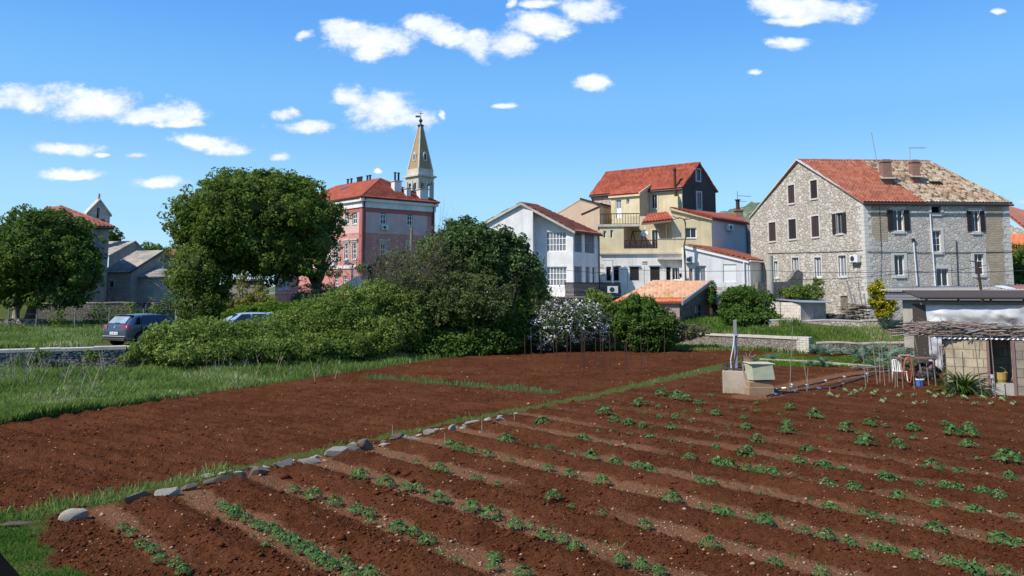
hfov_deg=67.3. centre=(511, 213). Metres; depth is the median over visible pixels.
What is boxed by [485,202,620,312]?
white house
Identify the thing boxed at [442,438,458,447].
potato plant
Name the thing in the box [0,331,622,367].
retaining wall
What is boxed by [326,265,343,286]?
palm
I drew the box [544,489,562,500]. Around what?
potato plant
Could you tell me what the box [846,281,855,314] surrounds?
leaning pole
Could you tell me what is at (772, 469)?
potato plant
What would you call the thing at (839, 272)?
overhead wire
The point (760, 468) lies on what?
potato plant
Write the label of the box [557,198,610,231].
peach building
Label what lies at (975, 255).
window
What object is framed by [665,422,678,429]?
potato plant
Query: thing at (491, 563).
potato plant
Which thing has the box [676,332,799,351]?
garden wall
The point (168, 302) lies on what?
sapling
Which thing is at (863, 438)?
potato plant
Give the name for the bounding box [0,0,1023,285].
sky
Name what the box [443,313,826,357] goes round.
shaded grass
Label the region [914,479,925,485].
potato plant
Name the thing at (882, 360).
cane stake
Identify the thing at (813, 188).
window
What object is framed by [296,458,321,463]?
edging stone
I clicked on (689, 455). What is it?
potato plant
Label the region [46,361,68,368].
wall weed
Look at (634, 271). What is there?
window
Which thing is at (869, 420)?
potato plant
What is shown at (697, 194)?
window
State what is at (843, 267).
window
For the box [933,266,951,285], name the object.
window
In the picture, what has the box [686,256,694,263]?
air conditioner
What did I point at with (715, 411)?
potato plant
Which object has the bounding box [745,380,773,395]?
block pedestal
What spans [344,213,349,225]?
window
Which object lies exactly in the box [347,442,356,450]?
edging stone
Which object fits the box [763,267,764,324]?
iron stake
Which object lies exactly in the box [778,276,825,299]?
yellow green shrub
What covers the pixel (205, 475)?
edging stone
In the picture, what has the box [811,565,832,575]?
potato plant
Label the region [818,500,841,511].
potato plant
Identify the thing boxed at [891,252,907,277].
window
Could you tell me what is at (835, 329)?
terrace grass
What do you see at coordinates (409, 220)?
window
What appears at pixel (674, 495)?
potato plant
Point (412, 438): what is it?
edging stone
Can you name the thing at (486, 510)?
potato plant
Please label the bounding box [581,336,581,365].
iron stake
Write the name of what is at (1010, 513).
potato plant
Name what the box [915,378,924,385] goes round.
blue tub
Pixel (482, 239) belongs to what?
evergreen shrub
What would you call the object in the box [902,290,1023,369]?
sheet metal shed
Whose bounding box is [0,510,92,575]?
corner grass
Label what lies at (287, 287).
window
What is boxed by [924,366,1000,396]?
strap leaf clump
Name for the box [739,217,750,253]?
dark house gap
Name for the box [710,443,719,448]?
potato plant
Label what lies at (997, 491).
potato plant
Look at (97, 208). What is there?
bellcote
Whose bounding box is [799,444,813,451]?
potato plant
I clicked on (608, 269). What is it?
window
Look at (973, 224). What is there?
window
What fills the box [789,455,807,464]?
potato plant
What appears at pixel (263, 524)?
potato plant
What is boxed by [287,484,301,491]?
potato plant
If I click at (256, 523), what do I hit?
potato plant
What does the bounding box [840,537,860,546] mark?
potato plant
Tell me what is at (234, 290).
garden outbuilding
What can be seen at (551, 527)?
weeds
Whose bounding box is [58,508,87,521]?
edging stone
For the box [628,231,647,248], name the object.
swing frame
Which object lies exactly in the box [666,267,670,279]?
window
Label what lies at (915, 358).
garden table
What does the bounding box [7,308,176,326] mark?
wire fence
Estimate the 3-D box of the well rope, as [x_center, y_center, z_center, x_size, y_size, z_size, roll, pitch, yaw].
[8.509,5.251,29.386,0.379,1.289,0.189,0,-6,0]
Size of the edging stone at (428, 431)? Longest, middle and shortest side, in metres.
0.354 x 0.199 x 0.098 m
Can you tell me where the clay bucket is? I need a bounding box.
[740,352,755,363]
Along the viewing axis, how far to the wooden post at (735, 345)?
29.48 m
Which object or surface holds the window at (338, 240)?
in the pink house at (372, 205)
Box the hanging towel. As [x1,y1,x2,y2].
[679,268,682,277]
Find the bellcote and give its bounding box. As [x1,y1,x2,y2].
[83,194,111,223]
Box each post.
[12,293,19,317]
[733,320,737,370]
[970,260,983,301]
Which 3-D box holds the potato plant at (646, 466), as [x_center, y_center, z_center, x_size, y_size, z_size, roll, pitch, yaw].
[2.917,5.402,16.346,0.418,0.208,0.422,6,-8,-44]
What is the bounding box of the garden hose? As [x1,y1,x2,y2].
[774,383,794,389]
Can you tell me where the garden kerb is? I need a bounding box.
[759,358,887,369]
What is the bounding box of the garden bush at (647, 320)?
[607,292,679,352]
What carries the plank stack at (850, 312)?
on the ground at (284, 443)
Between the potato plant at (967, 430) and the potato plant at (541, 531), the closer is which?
the potato plant at (541, 531)
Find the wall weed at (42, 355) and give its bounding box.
[30,348,52,362]
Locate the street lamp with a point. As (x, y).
(346, 263)
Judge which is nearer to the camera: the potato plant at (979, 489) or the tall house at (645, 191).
the potato plant at (979, 489)
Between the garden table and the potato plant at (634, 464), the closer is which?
the potato plant at (634, 464)
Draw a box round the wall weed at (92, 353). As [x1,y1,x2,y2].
[82,349,99,361]
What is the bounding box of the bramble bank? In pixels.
[126,278,433,366]
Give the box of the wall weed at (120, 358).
[116,353,132,365]
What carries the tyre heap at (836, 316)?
on the ground at (284, 443)
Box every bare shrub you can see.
[328,230,448,304]
[376,245,468,318]
[387,198,493,296]
[441,260,559,337]
[526,286,573,351]
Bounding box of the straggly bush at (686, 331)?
[665,307,710,342]
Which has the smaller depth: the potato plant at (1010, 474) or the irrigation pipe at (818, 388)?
the potato plant at (1010, 474)
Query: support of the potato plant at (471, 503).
on the ground at (284, 443)
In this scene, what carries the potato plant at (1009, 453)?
on the ground at (284, 443)
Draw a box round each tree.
[0,203,107,318]
[109,226,124,240]
[141,241,169,253]
[156,166,353,291]
[168,243,234,320]
[197,281,235,319]
[583,287,617,346]
[800,271,857,316]
[1011,242,1023,284]
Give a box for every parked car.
[103,313,176,344]
[211,310,272,329]
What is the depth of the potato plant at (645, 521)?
12.53 m
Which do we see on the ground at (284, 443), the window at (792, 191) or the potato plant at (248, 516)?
the potato plant at (248, 516)
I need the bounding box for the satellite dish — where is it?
[641,230,647,235]
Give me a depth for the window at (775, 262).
67.10 m
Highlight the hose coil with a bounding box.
[903,356,915,384]
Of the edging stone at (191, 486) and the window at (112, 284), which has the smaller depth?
the edging stone at (191, 486)
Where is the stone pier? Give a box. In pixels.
[796,336,812,353]
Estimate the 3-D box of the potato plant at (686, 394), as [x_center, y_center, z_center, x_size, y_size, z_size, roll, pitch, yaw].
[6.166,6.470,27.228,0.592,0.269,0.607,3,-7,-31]
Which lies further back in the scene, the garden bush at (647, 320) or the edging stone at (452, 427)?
the garden bush at (647, 320)
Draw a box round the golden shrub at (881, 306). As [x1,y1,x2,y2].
[865,278,898,319]
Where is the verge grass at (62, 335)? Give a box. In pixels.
[0,317,205,348]
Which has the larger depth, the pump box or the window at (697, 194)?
the window at (697, 194)
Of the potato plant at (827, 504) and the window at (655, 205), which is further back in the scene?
the window at (655, 205)
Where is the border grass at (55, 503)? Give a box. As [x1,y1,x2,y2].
[0,335,793,524]
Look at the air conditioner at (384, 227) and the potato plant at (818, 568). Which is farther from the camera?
the air conditioner at (384, 227)
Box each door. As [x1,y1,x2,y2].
[592,267,594,281]
[616,199,620,217]
[651,229,658,247]
[695,304,701,315]
[841,296,847,310]
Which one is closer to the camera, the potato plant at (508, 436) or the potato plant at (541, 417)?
the potato plant at (508, 436)
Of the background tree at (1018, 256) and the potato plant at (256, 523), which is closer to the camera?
the potato plant at (256, 523)
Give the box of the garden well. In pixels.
[722,363,752,393]
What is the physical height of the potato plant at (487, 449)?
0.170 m
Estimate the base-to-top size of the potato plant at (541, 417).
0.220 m
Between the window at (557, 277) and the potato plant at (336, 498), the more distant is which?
the window at (557, 277)
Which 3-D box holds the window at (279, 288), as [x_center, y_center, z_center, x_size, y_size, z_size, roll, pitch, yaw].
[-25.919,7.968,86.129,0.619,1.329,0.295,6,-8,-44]
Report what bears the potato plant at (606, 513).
on the ground at (284, 443)
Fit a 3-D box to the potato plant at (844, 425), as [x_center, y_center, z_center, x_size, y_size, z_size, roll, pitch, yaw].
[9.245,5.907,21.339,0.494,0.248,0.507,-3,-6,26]
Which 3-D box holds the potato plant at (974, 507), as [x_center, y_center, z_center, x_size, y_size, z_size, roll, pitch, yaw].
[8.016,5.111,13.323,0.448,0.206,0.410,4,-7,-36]
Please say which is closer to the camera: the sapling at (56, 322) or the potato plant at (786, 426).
the potato plant at (786, 426)
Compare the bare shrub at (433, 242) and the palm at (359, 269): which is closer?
the bare shrub at (433, 242)
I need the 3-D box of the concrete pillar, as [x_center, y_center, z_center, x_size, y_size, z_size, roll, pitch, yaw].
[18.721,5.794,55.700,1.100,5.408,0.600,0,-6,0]
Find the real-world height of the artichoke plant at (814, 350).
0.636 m
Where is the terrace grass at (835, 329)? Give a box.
[666,317,903,350]
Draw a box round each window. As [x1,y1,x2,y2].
[108,279,114,288]
[278,279,282,289]
[284,281,289,289]
[333,240,339,260]
[342,239,349,259]
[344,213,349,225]
[349,238,357,259]
[352,212,357,224]
[378,239,388,256]
[379,213,387,224]
[404,240,414,257]
[406,215,413,226]
[546,231,565,251]
[546,267,566,285]
[574,233,580,251]
[574,266,580,281]
[585,235,593,253]
[586,267,588,281]
[606,267,610,280]
[613,267,618,280]
[630,267,638,280]
[650,192,658,209]
[650,266,659,280]
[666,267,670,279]
[672,267,680,279]
[686,228,695,237]
[694,266,705,280]
[695,168,700,181]
[696,191,702,210]
[768,220,776,242]
[773,260,778,278]
[787,183,795,204]
[787,217,797,240]
[791,256,799,272]
[809,178,818,200]
[810,214,820,238]
[813,256,822,278]
[832,211,845,235]
[837,253,847,277]
[887,207,909,233]
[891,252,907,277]
[928,203,943,215]
[930,228,944,253]
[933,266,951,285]
[966,208,985,233]
[971,251,987,276]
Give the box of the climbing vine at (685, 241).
[667,216,708,280]
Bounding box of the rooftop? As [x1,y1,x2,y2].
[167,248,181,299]
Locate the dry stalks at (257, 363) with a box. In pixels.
[122,341,340,379]
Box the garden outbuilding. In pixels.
[229,279,263,305]
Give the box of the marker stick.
[790,326,792,382]
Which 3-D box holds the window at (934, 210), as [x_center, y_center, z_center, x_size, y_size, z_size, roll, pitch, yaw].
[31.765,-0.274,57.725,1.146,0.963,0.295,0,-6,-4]
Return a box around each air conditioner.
[381,225,388,230]
[607,286,617,293]
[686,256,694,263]
[726,224,733,230]
[849,255,860,262]
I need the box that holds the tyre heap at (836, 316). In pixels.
[826,313,853,319]
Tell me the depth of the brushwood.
29.87 m
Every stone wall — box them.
[0,318,49,326]
[37,302,131,320]
[132,302,232,320]
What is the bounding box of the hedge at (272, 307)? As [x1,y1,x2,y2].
[220,300,314,318]
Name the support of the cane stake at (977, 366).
on the ground at (284, 443)
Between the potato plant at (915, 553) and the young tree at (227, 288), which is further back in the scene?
the young tree at (227, 288)
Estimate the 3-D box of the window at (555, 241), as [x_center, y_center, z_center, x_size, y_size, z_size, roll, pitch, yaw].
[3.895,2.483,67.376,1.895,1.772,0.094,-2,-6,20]
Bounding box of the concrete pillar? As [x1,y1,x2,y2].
[766,256,774,307]
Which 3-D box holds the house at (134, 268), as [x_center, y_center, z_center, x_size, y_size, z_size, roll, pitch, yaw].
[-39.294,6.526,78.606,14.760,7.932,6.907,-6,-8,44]
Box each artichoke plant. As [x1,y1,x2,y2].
[767,353,780,358]
[804,343,830,352]
[810,357,834,367]
[816,345,837,355]
[833,348,851,354]
[843,347,871,356]
[846,351,877,362]
[853,342,886,353]
[862,358,885,366]
[865,342,891,351]
[865,350,900,360]
[874,345,900,355]
[878,356,913,369]
[885,348,912,356]
[897,355,921,366]
[901,348,914,354]
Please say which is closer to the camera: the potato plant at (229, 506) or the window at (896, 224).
the potato plant at (229, 506)
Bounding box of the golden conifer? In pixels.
[217,270,278,318]
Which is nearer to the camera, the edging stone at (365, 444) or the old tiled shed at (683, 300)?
the edging stone at (365, 444)
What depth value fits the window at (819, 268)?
62.05 m
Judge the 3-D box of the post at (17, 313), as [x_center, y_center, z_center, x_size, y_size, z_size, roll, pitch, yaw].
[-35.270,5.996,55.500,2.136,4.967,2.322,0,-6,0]
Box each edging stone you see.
[0,521,34,527]
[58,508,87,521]
[124,491,149,503]
[154,487,180,495]
[180,483,198,490]
[201,473,214,477]
[203,476,233,484]
[234,472,246,476]
[249,466,269,475]
[273,458,292,466]
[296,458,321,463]
[324,446,347,456]
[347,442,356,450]
[357,438,373,450]
[391,433,403,438]
[407,436,419,439]
[423,429,434,435]
[448,424,455,429]
[465,420,479,424]
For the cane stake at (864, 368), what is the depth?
31.42 m
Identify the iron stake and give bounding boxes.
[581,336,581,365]
[600,327,600,360]
[664,330,664,365]
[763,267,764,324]
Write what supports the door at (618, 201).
in the tall house at (645, 191)
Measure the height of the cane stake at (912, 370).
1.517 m
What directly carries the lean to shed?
on the ground at (284, 443)
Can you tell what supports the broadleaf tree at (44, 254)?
on the ground at (284, 443)
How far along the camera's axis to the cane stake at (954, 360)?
29.23 m
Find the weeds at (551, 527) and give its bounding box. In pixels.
[104,377,1023,575]
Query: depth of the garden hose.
30.52 m
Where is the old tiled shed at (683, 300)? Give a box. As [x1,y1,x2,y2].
[613,280,711,321]
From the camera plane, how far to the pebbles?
13.36 m
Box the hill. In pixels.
[14,201,760,295]
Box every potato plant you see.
[114,521,130,529]
[123,527,139,536]
[133,537,150,548]
[145,543,161,551]
[150,552,168,561]
[167,556,185,566]
[174,563,192,575]
[215,500,228,509]
[222,504,232,511]
[225,504,247,516]
[239,513,253,521]
[247,518,262,526]
[254,521,269,529]
[260,541,273,546]
[263,521,281,531]
[268,528,283,539]
[277,532,291,541]
[281,532,301,544]
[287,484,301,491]
[291,537,304,547]
[294,540,313,552]
[302,485,323,499]
[304,545,320,557]
[309,551,327,560]
[316,552,334,564]
[323,558,340,570]
[325,494,342,505]
[336,554,353,568]
[341,564,361,575]
[347,502,365,512]
[349,467,370,478]
[360,564,380,575]
[361,506,377,515]
[375,473,395,485]
[386,519,408,532]
[398,481,412,490]
[406,525,422,535]
[409,482,427,491]
[418,532,437,544]
[428,490,451,504]
[430,462,446,469]
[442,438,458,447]
[451,442,467,450]
[460,498,482,511]
[463,445,477,453]
[477,504,503,518]
[481,448,494,456]
[485,551,502,560]
[485,560,501,570]
[497,432,517,442]
[506,517,524,528]
[511,564,533,575]
[533,415,550,423]
[535,527,554,539]
[542,444,556,450]
[542,463,555,470]
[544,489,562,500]
[555,533,571,543]
[561,468,576,475]
[567,540,585,551]
[576,432,590,440]
[583,448,600,459]
[594,404,613,414]
[594,474,611,484]
[597,510,608,515]
[606,456,624,464]
[607,414,622,421]
[612,553,629,565]
[621,418,635,424]
[630,460,647,469]
[631,397,648,405]
[631,557,650,569]
[636,421,647,427]
[637,518,653,529]
[642,462,658,472]
[643,432,655,438]
[647,564,667,575]
[655,387,669,394]
[661,490,683,502]
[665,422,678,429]
[669,389,684,398]
[671,412,682,418]
[678,392,693,399]
[681,452,696,459]
[692,398,706,404]
[692,475,704,484]
[697,534,721,547]
[701,477,720,486]
[708,455,728,466]
[708,504,725,515]
[709,408,722,415]
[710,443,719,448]
[718,457,739,467]
[719,506,735,517]
[736,444,757,457]
[739,421,752,429]
[739,465,758,471]
[744,513,754,518]
[749,433,765,443]
[751,464,768,473]
[753,513,775,524]
[763,466,782,476]
[764,556,784,566]
[777,423,796,432]
[780,418,792,424]
[784,402,796,408]
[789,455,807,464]
[796,525,810,534]
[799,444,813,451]
[805,408,823,417]
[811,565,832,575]
[813,459,835,469]
[813,528,837,540]
[817,477,839,487]
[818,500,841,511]
[835,464,849,470]
[836,422,854,431]
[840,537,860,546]
[844,480,863,490]
[853,432,879,445]
[854,508,872,516]
[862,417,878,425]
[866,511,884,519]
[867,541,887,551]
[877,470,899,481]
[881,543,901,555]
[884,517,899,524]
[888,438,908,448]
[888,489,908,498]
[903,422,921,429]
[906,548,927,559]
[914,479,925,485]
[920,457,946,469]
[922,519,950,535]
[927,498,948,507]
[936,480,952,487]
[936,555,960,566]
[939,420,951,424]
[942,424,961,434]
[946,481,966,490]
[949,466,966,473]
[950,560,974,571]
[957,425,982,436]
[958,438,978,446]
[961,503,988,512]
[962,421,976,426]
[964,561,987,575]
[971,485,994,496]
[984,529,1013,544]
[987,488,1009,498]
[989,448,1023,462]
[991,564,1019,575]
[1001,470,1019,480]
[1004,512,1017,517]
[1008,537,1023,547]
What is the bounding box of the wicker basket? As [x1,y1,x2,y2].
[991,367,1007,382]
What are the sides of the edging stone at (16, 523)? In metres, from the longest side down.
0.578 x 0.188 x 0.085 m
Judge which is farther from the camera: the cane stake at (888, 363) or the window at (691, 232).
the window at (691, 232)
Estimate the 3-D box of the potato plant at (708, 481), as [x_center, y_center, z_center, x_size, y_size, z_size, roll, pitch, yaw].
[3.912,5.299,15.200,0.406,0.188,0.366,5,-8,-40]
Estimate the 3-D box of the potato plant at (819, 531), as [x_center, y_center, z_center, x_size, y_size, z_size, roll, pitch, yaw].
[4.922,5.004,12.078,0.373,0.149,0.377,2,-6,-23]
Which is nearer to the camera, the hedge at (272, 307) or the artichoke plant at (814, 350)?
the artichoke plant at (814, 350)
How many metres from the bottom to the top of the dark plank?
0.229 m
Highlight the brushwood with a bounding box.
[884,313,1023,340]
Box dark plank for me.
[0,553,19,575]
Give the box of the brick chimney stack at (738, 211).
[733,199,743,216]
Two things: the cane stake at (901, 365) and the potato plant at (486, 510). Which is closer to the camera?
the potato plant at (486, 510)
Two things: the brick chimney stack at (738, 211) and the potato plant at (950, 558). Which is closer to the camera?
the potato plant at (950, 558)
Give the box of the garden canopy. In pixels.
[338,275,361,287]
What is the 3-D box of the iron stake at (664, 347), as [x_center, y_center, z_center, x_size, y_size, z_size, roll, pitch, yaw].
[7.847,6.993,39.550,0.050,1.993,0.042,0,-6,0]
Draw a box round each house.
[28,205,114,301]
[106,241,175,302]
[299,172,439,296]
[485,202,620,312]
[589,162,717,223]
[598,207,749,296]
[749,159,1013,319]
[1009,206,1023,262]
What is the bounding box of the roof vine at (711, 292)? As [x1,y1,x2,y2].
[705,280,717,307]
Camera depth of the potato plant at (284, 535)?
11.88 m
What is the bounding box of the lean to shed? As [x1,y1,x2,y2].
[705,286,726,316]
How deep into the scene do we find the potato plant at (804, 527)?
12.27 m
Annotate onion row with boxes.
[360,373,562,392]
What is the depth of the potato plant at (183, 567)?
10.51 m
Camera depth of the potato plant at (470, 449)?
18.32 m
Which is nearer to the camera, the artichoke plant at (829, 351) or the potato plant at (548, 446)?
the potato plant at (548, 446)
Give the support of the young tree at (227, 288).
on the ground at (284, 443)
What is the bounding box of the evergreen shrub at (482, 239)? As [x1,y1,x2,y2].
[411,214,544,293]
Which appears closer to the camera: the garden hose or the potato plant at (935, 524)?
the potato plant at (935, 524)
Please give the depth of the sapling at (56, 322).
51.52 m
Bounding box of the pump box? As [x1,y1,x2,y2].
[743,361,774,379]
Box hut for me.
[769,298,830,319]
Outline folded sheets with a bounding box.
[898,355,914,357]
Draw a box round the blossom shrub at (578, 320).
[524,296,613,350]
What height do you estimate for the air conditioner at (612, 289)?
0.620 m
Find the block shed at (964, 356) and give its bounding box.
[934,335,1023,395]
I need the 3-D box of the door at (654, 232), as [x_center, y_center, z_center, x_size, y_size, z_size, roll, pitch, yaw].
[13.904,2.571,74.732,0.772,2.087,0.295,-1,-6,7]
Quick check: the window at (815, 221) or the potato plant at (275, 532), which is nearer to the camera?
the potato plant at (275, 532)
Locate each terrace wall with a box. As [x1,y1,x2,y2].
[768,319,902,327]
[815,341,914,351]
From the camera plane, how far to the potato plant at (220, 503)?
13.67 m
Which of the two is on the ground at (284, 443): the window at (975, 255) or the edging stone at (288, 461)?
the edging stone at (288, 461)
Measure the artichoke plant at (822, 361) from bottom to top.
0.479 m
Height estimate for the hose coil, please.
1.149 m
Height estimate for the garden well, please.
1.242 m
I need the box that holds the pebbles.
[1,351,1023,575]
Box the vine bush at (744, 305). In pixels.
[715,284,783,325]
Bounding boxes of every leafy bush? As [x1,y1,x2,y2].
[403,287,533,355]
[500,266,554,341]
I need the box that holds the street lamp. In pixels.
[344,261,353,284]
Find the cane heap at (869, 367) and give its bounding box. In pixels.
[850,365,900,369]
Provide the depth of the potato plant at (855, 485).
14.89 m
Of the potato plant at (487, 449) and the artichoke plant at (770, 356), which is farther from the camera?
the artichoke plant at (770, 356)
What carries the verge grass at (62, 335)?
on the ground at (284, 443)
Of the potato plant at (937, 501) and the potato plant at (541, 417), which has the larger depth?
the potato plant at (541, 417)
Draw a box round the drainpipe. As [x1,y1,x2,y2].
[602,260,613,284]
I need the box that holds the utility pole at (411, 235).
[409,227,412,257]
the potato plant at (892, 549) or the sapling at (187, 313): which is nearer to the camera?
the potato plant at (892, 549)
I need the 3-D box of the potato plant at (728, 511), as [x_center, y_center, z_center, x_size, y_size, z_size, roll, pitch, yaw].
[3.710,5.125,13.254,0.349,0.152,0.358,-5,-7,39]
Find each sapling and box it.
[46,292,67,324]
[82,294,102,325]
[90,291,114,326]
[107,293,124,319]
[120,294,140,313]
[138,292,155,313]
[148,293,163,313]
[160,292,179,316]
[173,291,191,320]
[183,295,201,320]
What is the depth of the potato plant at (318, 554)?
11.06 m
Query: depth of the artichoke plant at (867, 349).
46.72 m
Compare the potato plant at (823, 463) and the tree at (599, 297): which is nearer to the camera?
the potato plant at (823, 463)
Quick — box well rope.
[730,334,738,367]
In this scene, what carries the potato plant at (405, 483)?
on the ground at (284, 443)
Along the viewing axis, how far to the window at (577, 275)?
67.22 m
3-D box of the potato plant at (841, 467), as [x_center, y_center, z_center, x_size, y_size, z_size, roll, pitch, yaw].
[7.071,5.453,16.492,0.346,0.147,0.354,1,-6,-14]
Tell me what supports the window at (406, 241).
in the pink house at (372, 205)
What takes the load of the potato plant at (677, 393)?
on the ground at (284, 443)
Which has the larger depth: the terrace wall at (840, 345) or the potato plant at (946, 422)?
the terrace wall at (840, 345)
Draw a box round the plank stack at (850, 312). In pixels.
[837,303,873,319]
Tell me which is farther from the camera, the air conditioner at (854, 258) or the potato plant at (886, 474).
the air conditioner at (854, 258)
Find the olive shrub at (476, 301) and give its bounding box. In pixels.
[375,235,516,331]
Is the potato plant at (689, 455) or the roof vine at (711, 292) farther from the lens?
the roof vine at (711, 292)
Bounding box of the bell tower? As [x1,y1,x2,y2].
[403,113,436,198]
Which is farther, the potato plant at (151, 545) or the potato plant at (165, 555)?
the potato plant at (151, 545)
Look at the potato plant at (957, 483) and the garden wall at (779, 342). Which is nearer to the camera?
the potato plant at (957, 483)
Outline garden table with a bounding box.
[893,357,936,381]
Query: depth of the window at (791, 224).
65.06 m
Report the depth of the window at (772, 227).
67.61 m
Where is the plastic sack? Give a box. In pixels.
[914,363,941,380]
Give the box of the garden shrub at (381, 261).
[365,248,410,282]
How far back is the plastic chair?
33.51 m
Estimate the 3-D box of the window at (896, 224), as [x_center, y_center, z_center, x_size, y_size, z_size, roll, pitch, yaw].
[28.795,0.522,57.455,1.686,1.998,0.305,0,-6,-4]
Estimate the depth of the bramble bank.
40.42 m
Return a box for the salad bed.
[738,355,916,366]
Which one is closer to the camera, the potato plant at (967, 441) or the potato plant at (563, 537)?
the potato plant at (563, 537)
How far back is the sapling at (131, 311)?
51.53 m
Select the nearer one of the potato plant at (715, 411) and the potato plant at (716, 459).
the potato plant at (716, 459)
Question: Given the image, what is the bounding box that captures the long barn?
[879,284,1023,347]
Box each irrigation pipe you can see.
[766,369,900,396]
[797,372,878,387]
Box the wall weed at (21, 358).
[10,354,32,368]
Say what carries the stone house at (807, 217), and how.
on the ground at (284, 443)
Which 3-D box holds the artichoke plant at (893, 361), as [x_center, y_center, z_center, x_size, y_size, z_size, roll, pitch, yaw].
[18.928,7.371,37.934,1.835,0.710,1.906,-1,-6,9]
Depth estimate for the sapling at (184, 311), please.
52.55 m
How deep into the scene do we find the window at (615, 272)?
71.77 m
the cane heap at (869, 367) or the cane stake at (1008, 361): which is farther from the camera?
the cane heap at (869, 367)
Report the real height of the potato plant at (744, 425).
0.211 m
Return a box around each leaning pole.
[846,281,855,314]
[857,282,863,316]
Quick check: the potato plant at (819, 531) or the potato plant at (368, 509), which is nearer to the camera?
the potato plant at (819, 531)
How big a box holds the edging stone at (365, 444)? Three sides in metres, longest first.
0.429 x 0.428 x 0.216 m
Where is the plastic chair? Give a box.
[891,359,907,380]
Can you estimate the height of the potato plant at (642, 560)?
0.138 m
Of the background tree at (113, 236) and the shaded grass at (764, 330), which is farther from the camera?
the background tree at (113, 236)
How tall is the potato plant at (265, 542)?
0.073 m
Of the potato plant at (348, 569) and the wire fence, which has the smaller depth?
the potato plant at (348, 569)
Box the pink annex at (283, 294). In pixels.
[274,273,298,302]
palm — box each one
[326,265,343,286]
[354,258,370,284]
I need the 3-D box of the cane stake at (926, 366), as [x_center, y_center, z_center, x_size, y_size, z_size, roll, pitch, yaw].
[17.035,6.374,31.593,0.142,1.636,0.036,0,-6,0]
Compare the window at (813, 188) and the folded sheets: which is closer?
the folded sheets
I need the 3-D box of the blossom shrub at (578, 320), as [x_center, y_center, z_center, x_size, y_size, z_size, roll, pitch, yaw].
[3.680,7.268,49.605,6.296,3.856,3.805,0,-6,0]
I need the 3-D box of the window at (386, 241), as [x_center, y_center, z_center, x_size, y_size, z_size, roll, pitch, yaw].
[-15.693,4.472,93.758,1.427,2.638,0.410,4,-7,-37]
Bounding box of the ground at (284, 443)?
[0,295,1023,575]
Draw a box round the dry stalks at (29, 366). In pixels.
[0,348,109,388]
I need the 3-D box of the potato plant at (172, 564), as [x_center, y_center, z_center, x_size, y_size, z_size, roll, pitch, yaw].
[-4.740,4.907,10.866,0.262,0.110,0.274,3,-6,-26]
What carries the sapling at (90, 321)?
on the ground at (284, 443)
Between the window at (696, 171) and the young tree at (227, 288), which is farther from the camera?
the window at (696, 171)
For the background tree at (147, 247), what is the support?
on the ground at (284, 443)
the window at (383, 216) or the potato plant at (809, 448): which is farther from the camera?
the window at (383, 216)
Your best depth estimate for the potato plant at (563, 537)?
11.84 m
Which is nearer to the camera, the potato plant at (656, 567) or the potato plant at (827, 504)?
the potato plant at (656, 567)
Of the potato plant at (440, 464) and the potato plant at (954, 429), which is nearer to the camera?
the potato plant at (440, 464)
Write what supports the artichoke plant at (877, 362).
on the ground at (284, 443)
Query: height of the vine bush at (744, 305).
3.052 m
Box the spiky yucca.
[877,314,899,327]
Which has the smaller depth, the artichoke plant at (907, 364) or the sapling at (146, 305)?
the artichoke plant at (907, 364)
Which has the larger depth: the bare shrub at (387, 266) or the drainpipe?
the drainpipe
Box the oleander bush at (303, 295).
[290,282,345,301]
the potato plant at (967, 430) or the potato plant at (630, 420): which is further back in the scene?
the potato plant at (630, 420)
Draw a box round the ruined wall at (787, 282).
[755,269,802,301]
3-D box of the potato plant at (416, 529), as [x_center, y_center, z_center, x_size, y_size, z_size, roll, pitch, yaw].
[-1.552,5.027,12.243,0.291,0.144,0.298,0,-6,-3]
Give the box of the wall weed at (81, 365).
[74,361,91,369]
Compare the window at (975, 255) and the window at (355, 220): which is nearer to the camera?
the window at (975, 255)
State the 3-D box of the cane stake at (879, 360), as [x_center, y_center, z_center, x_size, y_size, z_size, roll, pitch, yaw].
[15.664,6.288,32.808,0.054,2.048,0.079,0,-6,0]
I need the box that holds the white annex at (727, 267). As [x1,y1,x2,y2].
[681,244,763,287]
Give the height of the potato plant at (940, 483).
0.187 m
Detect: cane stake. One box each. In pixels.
[862,348,865,386]
[870,328,877,383]
[878,337,880,382]
[879,329,885,385]
[888,346,889,381]
[890,334,892,381]
[899,341,903,388]
[910,353,914,388]
[914,336,922,377]
[924,348,928,384]
[930,338,935,385]
[951,332,957,389]
[973,334,981,394]
[989,326,995,396]
[1007,340,1008,382]
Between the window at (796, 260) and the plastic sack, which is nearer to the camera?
the plastic sack
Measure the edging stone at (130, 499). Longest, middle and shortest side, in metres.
0.450 x 0.224 x 0.130 m
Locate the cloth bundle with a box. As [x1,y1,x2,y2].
[928,361,933,380]
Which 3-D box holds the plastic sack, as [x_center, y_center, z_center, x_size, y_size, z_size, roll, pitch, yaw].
[18.041,6.900,33.430,1.168,0.804,0.762,0,-6,0]
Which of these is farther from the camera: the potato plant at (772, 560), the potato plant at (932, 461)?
the potato plant at (932, 461)
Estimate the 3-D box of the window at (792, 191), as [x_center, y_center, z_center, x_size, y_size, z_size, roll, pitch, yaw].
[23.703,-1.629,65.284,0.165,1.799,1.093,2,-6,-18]
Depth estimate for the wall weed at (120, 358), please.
34.53 m
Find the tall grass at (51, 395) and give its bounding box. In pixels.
[0,347,538,424]
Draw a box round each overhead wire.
[598,268,1023,272]
[789,265,985,279]

